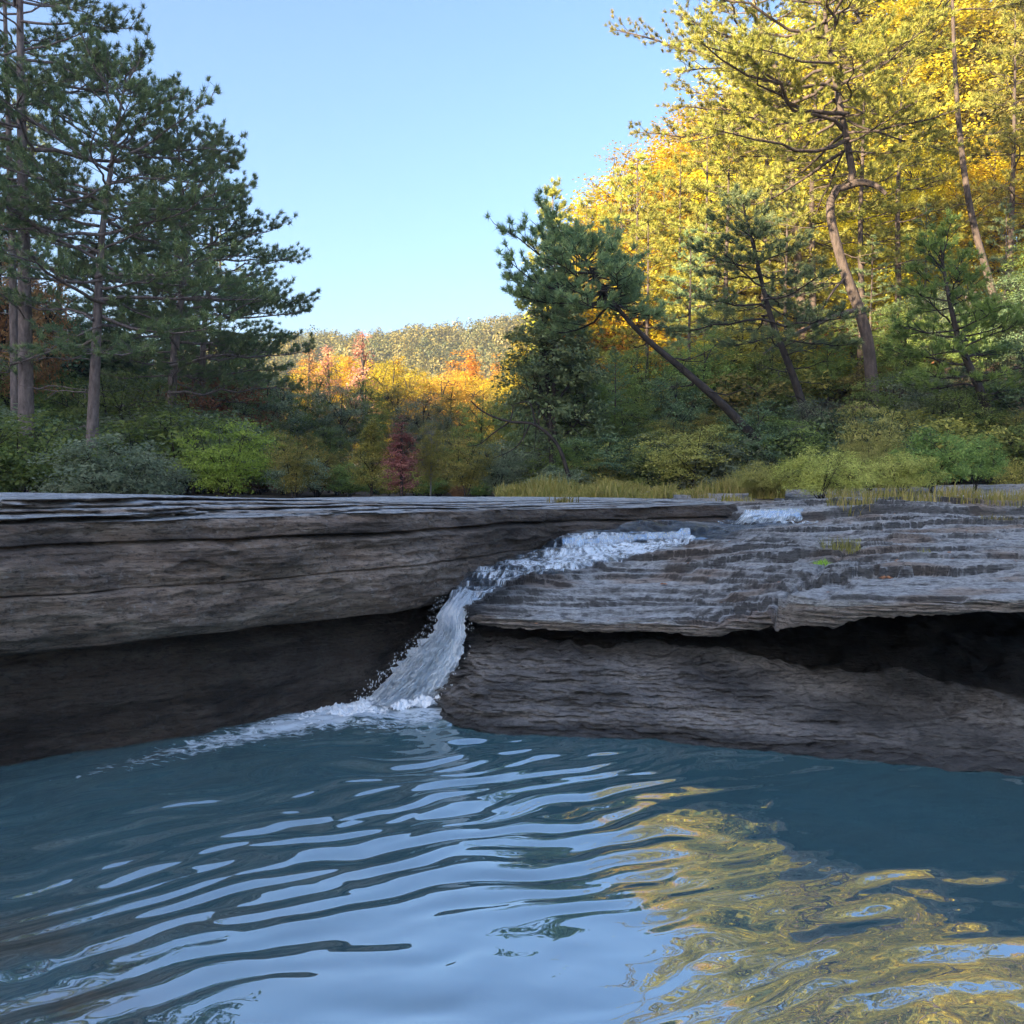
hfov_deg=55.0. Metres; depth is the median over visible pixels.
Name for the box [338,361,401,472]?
tree
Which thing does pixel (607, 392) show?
tree
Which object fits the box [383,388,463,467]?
tree
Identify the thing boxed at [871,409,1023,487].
bush
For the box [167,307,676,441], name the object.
forest
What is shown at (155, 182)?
pine tree
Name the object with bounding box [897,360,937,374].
bush
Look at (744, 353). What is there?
bush
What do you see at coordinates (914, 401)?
bush
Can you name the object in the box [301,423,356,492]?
tree
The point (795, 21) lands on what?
tree
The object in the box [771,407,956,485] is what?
bush
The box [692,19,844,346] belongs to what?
pine tree
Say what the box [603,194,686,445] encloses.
pine tree
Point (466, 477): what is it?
bush
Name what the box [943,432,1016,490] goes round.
bush
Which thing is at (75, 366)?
tree
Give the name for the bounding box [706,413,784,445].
tree
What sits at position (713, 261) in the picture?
tree
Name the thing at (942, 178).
pine tree
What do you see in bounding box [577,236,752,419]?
tree
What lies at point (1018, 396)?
bush
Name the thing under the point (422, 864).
water
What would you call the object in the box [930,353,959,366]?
bush
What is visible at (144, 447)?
bush
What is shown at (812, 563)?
fallen leaves
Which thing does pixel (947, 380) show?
tree
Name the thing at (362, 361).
tree
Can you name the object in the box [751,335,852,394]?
bush
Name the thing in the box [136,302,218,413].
tree
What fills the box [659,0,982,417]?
crooked pine
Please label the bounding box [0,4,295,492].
pine tree
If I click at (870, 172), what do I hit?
pine tree
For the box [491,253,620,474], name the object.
tree
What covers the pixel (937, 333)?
bush
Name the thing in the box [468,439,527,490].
bush
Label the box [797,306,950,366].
bush
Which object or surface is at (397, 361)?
tree
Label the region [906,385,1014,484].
bush
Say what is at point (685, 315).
tree
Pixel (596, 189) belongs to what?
tree
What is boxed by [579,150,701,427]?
pine tree
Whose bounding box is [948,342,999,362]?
bush
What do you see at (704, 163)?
tree
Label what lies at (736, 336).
tree
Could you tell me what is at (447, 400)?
tree
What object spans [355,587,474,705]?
waterfall
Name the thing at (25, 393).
pine tree
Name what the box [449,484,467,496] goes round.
bush
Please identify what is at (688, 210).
pine tree
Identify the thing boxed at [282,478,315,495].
bush
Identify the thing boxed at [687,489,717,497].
grass tuft
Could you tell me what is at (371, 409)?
tree
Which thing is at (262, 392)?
tree
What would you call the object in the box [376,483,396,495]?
bush
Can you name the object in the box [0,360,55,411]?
tree
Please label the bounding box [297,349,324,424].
tree
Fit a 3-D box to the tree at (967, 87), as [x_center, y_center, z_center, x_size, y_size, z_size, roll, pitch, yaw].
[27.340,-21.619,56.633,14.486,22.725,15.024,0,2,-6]
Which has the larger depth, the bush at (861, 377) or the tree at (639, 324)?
the tree at (639, 324)
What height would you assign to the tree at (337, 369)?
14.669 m
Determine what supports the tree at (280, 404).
on the ground at (270, 493)
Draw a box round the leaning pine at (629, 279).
[483,186,778,474]
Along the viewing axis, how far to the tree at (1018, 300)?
31.73 m
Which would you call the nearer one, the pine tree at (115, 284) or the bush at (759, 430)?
the bush at (759, 430)
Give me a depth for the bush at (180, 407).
29.29 m
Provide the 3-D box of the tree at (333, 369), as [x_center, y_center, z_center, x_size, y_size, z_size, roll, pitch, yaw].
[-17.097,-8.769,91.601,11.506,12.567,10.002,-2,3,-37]
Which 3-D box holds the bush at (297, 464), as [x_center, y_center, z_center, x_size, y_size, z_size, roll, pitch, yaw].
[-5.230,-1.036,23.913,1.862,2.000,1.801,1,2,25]
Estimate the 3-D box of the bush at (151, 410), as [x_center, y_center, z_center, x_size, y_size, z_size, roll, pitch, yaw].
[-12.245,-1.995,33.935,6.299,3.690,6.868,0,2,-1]
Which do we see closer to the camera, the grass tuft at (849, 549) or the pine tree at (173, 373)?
the grass tuft at (849, 549)
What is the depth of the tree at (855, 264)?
46.78 m
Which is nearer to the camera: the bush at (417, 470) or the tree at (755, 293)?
the bush at (417, 470)
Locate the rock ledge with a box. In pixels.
[0,492,736,765]
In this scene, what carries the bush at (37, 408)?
on the ground at (270, 493)
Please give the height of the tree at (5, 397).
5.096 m
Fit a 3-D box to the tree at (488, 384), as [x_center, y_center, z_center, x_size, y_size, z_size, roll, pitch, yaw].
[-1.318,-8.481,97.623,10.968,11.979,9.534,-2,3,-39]
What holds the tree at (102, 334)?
on the ground at (270, 493)
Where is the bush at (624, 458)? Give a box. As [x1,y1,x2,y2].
[546,432,651,481]
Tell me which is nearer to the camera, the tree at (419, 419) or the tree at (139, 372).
the tree at (139, 372)
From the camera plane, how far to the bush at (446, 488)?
32.41 m
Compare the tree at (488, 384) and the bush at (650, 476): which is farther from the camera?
the tree at (488, 384)
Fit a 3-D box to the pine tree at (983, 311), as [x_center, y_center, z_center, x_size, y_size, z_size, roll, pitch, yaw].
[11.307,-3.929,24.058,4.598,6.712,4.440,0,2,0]
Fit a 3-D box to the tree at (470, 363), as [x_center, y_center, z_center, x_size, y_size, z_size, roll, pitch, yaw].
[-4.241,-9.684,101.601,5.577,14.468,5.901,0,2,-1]
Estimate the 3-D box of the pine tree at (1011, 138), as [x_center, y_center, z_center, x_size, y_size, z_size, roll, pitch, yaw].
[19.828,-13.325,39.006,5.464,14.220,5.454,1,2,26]
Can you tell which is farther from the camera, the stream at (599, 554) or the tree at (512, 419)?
the tree at (512, 419)
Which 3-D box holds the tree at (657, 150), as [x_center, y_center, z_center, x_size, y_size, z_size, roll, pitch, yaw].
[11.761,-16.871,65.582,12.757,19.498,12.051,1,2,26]
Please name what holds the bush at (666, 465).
on the ground at (270, 493)
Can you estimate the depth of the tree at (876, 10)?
55.37 m
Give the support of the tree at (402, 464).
on the ground at (270, 493)
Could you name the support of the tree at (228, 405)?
on the ground at (270, 493)
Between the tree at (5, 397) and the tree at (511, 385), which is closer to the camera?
the tree at (5, 397)
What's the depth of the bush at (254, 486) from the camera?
31.47 m
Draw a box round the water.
[0,702,1023,1023]
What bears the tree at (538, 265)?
on the ground at (270, 493)
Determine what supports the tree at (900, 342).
on the ground at (270, 493)
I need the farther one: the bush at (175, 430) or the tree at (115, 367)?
the tree at (115, 367)
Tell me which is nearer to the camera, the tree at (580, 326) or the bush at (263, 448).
the bush at (263, 448)
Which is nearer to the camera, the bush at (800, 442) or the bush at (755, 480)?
the bush at (755, 480)
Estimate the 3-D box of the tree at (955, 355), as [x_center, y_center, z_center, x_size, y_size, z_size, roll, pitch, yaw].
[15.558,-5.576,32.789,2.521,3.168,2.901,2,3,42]
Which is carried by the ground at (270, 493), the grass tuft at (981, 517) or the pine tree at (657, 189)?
the pine tree at (657, 189)
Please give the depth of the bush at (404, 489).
29.49 m
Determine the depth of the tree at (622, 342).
47.95 m
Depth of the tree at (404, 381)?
98.18 m
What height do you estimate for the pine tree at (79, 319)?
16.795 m
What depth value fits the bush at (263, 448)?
33.16 m
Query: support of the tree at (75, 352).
on the ground at (270, 493)
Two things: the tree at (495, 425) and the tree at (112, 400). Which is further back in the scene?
the tree at (495, 425)
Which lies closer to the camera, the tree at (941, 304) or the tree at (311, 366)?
the tree at (941, 304)
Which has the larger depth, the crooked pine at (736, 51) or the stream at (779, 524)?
the crooked pine at (736, 51)
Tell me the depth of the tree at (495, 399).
83.64 m
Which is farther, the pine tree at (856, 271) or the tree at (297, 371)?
the tree at (297, 371)
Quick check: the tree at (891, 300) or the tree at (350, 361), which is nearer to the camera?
the tree at (891, 300)
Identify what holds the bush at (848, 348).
on the ground at (270, 493)
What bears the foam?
on the water
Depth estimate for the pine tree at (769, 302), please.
27.50 m
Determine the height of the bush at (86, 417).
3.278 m
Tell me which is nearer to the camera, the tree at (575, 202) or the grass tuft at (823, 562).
the grass tuft at (823, 562)
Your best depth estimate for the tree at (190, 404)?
36.09 m
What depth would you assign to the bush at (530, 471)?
29.27 m
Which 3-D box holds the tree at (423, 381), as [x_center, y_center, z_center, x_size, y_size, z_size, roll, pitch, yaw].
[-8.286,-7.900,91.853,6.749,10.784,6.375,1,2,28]
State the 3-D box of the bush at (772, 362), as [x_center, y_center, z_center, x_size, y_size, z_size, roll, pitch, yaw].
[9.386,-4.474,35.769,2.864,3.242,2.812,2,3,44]
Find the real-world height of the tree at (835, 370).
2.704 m
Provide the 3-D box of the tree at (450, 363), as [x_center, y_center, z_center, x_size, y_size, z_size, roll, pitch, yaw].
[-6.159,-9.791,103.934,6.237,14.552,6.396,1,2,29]
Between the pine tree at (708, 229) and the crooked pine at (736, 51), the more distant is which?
the pine tree at (708, 229)
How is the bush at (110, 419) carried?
on the ground at (270, 493)
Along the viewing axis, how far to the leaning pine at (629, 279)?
21.99 m
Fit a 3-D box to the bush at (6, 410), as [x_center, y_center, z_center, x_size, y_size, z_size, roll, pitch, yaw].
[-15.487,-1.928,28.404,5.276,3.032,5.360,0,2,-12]
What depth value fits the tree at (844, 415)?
31.51 m
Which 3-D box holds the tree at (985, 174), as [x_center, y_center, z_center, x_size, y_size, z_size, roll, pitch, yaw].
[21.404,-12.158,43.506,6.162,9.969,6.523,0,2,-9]
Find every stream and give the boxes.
[450,531,697,604]
[587,514,817,539]
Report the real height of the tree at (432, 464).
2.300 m
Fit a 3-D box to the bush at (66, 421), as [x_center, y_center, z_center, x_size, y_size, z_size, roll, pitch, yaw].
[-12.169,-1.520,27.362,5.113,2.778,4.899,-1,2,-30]
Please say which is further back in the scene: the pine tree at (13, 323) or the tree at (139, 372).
the tree at (139, 372)
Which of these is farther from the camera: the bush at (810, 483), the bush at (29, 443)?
the bush at (29, 443)
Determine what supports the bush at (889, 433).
on the ground at (270, 493)
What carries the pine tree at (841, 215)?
on the ground at (270, 493)
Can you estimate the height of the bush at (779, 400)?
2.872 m
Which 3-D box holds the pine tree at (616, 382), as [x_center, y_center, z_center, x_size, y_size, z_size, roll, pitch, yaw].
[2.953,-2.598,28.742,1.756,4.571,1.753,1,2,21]
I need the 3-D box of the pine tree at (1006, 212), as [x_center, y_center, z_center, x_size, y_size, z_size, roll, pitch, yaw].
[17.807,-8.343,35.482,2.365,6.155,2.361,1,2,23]
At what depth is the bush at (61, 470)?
23.68 m
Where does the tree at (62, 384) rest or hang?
on the ground at (270, 493)
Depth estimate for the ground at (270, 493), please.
36.27 m
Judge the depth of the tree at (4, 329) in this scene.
33.95 m
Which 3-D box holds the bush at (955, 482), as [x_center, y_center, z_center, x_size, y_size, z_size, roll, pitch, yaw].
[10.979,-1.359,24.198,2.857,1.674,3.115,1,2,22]
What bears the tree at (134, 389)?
on the ground at (270, 493)
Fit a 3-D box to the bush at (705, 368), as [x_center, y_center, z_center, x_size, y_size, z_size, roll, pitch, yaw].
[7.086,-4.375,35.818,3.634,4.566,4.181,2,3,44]
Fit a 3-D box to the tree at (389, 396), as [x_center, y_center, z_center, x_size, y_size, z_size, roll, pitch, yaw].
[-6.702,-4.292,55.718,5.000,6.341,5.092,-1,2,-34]
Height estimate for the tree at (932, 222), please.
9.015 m
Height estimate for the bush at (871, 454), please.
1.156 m
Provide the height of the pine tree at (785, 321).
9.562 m
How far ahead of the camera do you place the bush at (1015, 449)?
22.36 m
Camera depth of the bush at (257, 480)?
30.49 m
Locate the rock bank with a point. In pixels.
(792, 495)
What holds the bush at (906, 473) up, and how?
on the rock bank
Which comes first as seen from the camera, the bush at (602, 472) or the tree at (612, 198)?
the bush at (602, 472)
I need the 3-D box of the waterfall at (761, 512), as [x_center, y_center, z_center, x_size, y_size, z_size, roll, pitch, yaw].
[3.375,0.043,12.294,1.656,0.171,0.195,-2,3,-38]
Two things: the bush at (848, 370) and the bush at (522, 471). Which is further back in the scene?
the bush at (848, 370)
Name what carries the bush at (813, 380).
on the ground at (270, 493)
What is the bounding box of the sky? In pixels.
[0,0,1016,360]
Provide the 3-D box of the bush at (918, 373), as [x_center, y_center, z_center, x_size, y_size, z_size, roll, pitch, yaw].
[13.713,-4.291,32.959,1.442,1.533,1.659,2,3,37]
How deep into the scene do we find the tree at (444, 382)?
88.91 m
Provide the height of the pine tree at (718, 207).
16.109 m
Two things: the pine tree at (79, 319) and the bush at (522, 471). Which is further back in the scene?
the pine tree at (79, 319)
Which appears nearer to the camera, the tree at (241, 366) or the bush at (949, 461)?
the bush at (949, 461)
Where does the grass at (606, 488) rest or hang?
on the ground at (270, 493)
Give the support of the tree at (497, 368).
on the ground at (270, 493)
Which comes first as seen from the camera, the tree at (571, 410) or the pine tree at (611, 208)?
the tree at (571, 410)
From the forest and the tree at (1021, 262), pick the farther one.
the forest
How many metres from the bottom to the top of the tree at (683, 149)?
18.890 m
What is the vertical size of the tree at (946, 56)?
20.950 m
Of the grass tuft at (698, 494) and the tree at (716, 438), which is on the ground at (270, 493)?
the tree at (716, 438)
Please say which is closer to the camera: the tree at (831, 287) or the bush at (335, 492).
the bush at (335, 492)
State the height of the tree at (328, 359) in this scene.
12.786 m
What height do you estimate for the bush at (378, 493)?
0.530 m
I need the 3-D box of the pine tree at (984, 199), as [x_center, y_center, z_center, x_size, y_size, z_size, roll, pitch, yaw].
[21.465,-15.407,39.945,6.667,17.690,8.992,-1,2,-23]
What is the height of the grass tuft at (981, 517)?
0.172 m
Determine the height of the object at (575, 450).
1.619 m
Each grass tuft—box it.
[547,496,578,502]
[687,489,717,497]
[813,558,830,565]
[817,536,861,553]
[980,512,1021,519]
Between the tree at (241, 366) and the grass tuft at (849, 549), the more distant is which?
the tree at (241, 366)
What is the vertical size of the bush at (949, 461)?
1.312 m
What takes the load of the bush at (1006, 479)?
on the rock bank
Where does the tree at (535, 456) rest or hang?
on the ground at (270, 493)
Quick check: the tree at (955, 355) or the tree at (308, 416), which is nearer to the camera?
the tree at (955, 355)
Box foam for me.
[250,694,440,728]
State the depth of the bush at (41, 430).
29.07 m
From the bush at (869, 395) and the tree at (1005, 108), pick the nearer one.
the bush at (869, 395)
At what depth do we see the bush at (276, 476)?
26.90 m
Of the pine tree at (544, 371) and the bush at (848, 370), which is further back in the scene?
the bush at (848, 370)
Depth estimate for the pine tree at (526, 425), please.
29.88 m
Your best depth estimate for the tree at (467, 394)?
90.52 m
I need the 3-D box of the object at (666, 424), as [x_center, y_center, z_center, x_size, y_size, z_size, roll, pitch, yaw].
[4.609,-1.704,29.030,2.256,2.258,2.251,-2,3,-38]
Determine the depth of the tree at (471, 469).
24.75 m
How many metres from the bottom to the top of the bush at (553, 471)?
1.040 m
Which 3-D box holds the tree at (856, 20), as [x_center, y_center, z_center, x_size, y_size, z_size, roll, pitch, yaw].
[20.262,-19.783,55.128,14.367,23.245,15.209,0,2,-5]
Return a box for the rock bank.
[670,484,1023,502]
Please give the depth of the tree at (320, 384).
53.38 m
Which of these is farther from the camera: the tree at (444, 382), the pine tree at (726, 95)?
the tree at (444, 382)
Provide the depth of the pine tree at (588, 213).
55.16 m
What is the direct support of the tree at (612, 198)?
on the ground at (270, 493)
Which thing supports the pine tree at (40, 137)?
on the ground at (270, 493)
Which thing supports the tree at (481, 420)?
on the ground at (270, 493)
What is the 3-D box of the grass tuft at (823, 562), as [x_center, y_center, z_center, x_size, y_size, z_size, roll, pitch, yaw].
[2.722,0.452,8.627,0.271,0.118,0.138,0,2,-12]
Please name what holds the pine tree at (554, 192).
on the ground at (270, 493)
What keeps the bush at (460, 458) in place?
on the ground at (270, 493)
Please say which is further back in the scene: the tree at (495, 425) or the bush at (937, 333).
the tree at (495, 425)
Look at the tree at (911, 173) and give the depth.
46.24 m
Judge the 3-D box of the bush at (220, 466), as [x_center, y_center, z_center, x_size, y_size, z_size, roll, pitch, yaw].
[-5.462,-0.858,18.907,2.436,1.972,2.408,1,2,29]
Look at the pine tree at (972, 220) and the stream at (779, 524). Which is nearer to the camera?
the stream at (779, 524)
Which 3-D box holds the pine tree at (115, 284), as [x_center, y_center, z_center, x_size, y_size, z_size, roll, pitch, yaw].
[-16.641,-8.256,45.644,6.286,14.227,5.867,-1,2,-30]
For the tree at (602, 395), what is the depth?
27.64 m
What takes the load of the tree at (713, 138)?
on the ground at (270, 493)
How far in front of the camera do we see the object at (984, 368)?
25.73 m
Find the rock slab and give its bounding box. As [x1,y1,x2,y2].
[433,493,1023,776]
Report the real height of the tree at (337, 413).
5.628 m
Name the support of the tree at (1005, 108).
on the ground at (270, 493)
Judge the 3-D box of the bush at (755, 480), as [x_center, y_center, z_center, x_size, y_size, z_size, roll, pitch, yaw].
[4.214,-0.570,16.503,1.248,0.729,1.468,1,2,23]
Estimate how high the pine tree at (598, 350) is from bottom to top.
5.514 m
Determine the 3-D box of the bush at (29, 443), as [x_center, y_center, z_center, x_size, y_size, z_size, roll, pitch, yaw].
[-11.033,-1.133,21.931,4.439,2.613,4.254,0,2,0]
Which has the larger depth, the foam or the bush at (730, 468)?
the bush at (730, 468)
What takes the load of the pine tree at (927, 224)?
on the ground at (270, 493)
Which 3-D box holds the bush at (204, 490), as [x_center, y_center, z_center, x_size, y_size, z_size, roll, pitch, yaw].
[-9.715,-1.813,31.229,5.030,2.946,5.484,0,2,-2]
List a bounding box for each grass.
[492,469,787,501]
[822,483,1023,516]
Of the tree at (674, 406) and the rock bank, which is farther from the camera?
the tree at (674, 406)
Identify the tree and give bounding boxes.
[0,0,111,434]
[0,0,247,492]
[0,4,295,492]
[0,97,107,412]
[0,116,78,353]
[0,209,86,411]
[0,351,9,418]
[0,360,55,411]
[1,153,133,399]
[4,295,120,415]
[34,368,101,421]
[34,370,198,433]
[45,321,108,396]
[60,308,163,481]
[62,309,154,391]
[73,378,154,419]
[77,102,321,493]
[82,181,213,372]
[86,342,183,412]
[87,153,303,487]
[104,115,313,493]
[119,372,198,411]
[129,373,297,493]
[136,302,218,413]
[166,222,286,413]
[178,351,279,420]
[206,348,274,410]
[207,359,304,428]
[226,371,311,451]
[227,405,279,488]
[249,370,335,454]
[273,368,352,451]
[280,352,385,452]
[285,357,343,438]
[292,352,382,461]
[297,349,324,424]
[300,382,380,463]
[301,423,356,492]
[312,344,347,458]
[334,377,395,464]
[335,355,357,461]
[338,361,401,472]
[340,358,436,481]
[342,330,388,464]
[346,412,391,496]
[354,380,432,460]
[371,367,442,455]
[376,415,426,495]
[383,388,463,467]
[384,356,412,404]
[400,368,486,470]
[401,370,452,455]
[413,422,446,495]
[425,369,498,458]
[427,386,475,463]
[428,427,503,496]
[440,377,496,454]
[442,349,465,392]
[444,396,508,458]
[454,349,489,399]
[463,369,514,427]
[466,401,571,478]
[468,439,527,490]
[476,395,524,455]
[478,347,602,464]
[478,372,519,450]
[480,380,510,451]
[482,352,504,402]
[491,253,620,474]
[491,404,533,463]
[497,340,533,428]
[502,175,619,466]
[503,226,608,455]
[505,276,657,403]
[508,341,569,472]
[517,218,626,380]
[523,429,559,477]
[533,149,730,269]
[533,352,633,466]
[535,360,637,426]
[537,184,630,285]
[545,246,709,404]
[545,311,628,447]
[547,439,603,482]
[563,140,708,378]
[567,198,615,364]
[567,367,662,441]
[570,166,654,412]
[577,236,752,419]
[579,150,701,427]
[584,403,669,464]
[589,346,637,442]
[598,343,694,443]
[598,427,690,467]
[603,0,884,398]
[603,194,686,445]
[609,252,760,370]
[613,122,710,228]
[622,84,800,295]
[626,169,692,362]
[629,152,756,420]
[634,371,715,444]
[635,45,944,302]
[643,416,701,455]
[645,114,777,343]
[645,217,793,337]
[649,227,751,447]
[654,181,873,429]
[663,218,756,360]
[665,113,802,429]
[669,84,824,243]
[670,210,836,346]
[677,83,796,337]
[682,302,799,429]
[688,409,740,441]
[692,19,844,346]
[694,423,737,477]
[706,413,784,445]
[729,173,830,333]
[734,0,914,402]
[742,173,855,419]
[745,1,927,262]
[748,182,857,330]
[771,0,1009,246]
[773,227,876,331]
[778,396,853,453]
[795,40,964,396]
[799,342,856,409]
[810,0,1017,221]
[816,230,933,337]
[817,181,983,327]
[825,406,865,436]
[827,19,989,315]
[836,0,1023,318]
[839,234,912,359]
[856,138,983,344]
[857,300,948,396]
[866,164,1023,310]
[882,208,1023,481]
[888,0,1022,301]
[889,197,956,369]
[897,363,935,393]
[898,281,975,379]
[899,0,1023,375]
[915,0,1023,289]
[930,123,1023,295]
[931,373,960,391]
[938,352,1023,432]
[940,299,1013,371]
[941,0,1023,332]
[949,146,1023,301]
[956,0,1023,280]
[965,269,1023,384]
[970,196,1023,364]
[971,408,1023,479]
[995,243,1023,306]
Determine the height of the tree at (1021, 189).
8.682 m
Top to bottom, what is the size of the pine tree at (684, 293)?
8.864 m
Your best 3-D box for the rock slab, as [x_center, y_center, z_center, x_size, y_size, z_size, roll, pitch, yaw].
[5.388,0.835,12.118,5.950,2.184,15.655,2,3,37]
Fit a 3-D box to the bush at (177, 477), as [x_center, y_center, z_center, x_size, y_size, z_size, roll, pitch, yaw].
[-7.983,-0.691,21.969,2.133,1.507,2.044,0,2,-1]
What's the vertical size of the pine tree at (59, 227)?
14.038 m
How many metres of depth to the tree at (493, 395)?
83.53 m
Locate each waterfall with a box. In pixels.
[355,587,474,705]
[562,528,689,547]
[735,508,802,523]
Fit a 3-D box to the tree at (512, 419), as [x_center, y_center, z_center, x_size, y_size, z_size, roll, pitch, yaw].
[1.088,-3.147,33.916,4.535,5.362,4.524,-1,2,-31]
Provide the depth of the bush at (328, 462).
28.83 m
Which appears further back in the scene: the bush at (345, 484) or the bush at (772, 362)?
the bush at (772, 362)
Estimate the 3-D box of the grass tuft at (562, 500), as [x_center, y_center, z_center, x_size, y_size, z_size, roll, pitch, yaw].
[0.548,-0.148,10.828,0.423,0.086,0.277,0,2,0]
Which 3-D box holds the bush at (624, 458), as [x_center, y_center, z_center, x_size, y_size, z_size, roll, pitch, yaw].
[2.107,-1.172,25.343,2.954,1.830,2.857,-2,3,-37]
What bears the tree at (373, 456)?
on the ground at (270, 493)
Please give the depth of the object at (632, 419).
27.52 m
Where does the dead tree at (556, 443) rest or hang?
on the ground at (270, 493)
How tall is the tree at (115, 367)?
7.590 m
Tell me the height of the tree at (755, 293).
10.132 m
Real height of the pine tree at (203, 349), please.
14.390 m
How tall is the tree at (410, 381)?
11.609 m
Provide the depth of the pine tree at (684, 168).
45.24 m
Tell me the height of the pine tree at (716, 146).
13.281 m
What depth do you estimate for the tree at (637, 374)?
35.49 m
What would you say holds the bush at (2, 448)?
on the ground at (270, 493)
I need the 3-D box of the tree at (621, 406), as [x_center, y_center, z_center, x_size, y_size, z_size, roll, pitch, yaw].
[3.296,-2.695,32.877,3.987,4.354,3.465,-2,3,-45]
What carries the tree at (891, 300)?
on the ground at (270, 493)
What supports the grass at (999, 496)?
on the rock slab
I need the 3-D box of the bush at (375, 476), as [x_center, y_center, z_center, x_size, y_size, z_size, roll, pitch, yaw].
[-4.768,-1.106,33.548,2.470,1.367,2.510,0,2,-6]
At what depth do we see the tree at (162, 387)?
37.73 m
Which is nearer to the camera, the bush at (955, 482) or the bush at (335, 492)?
the bush at (955, 482)
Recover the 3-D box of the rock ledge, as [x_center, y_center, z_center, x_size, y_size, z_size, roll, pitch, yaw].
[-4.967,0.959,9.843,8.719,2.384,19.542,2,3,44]
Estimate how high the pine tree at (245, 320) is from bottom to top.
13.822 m
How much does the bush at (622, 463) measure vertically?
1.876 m
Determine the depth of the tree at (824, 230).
50.84 m
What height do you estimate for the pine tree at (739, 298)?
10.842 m
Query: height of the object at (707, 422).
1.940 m
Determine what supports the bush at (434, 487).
on the ground at (270, 493)
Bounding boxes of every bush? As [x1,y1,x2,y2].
[0,400,66,435]
[0,402,68,440]
[0,404,116,492]
[0,409,85,492]
[0,440,36,492]
[1,412,159,484]
[24,448,102,492]
[25,432,199,494]
[31,406,203,485]
[42,405,141,489]
[78,400,278,494]
[98,403,277,493]
[99,400,232,439]
[101,430,195,484]
[110,452,198,494]
[147,408,280,493]
[157,415,285,496]
[198,418,304,494]
[233,469,274,494]
[240,450,312,494]
[258,428,332,497]
[262,451,331,497]
[265,447,369,496]
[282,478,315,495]
[310,465,365,494]
[321,462,377,496]
[351,461,393,494]
[366,488,390,494]
[375,468,433,495]
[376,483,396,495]
[380,455,449,495]
[410,476,449,495]
[411,446,478,491]
[411,467,467,495]
[449,445,548,491]
[449,458,502,496]
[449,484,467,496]
[468,480,492,496]
[503,455,559,486]
[524,464,593,485]
[559,457,631,486]
[560,438,657,486]
[619,446,704,489]
[621,424,756,490]
[622,441,722,490]
[644,368,806,431]
[656,330,756,435]
[662,331,824,403]
[672,436,793,489]
[683,371,825,424]
[689,340,856,422]
[710,396,810,479]
[725,457,799,492]
[735,344,810,430]
[736,416,870,487]
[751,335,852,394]
[758,324,854,370]
[767,444,880,498]
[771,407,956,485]
[783,311,937,392]
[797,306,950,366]
[819,435,920,490]
[821,354,888,390]
[828,363,908,396]
[829,401,933,487]
[834,370,946,433]
[861,449,947,494]
[867,364,985,425]
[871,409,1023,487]
[875,298,987,370]
[883,425,990,492]
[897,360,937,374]
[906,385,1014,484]
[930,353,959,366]
[931,414,1023,484]
[931,424,1009,484]
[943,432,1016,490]
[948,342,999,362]
[959,333,1023,470]
[988,457,1023,484]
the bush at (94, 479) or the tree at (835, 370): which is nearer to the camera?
the bush at (94, 479)
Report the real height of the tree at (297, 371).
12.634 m
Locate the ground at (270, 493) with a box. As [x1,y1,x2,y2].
[8,259,1023,497]
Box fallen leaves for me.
[534,505,1014,624]
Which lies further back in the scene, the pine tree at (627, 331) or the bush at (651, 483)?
the pine tree at (627, 331)
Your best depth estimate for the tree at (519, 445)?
49.61 m
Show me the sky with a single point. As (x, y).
(391, 129)
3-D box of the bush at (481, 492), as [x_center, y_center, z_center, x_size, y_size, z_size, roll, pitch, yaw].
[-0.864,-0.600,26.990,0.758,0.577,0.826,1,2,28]
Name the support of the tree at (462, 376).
on the ground at (270, 493)

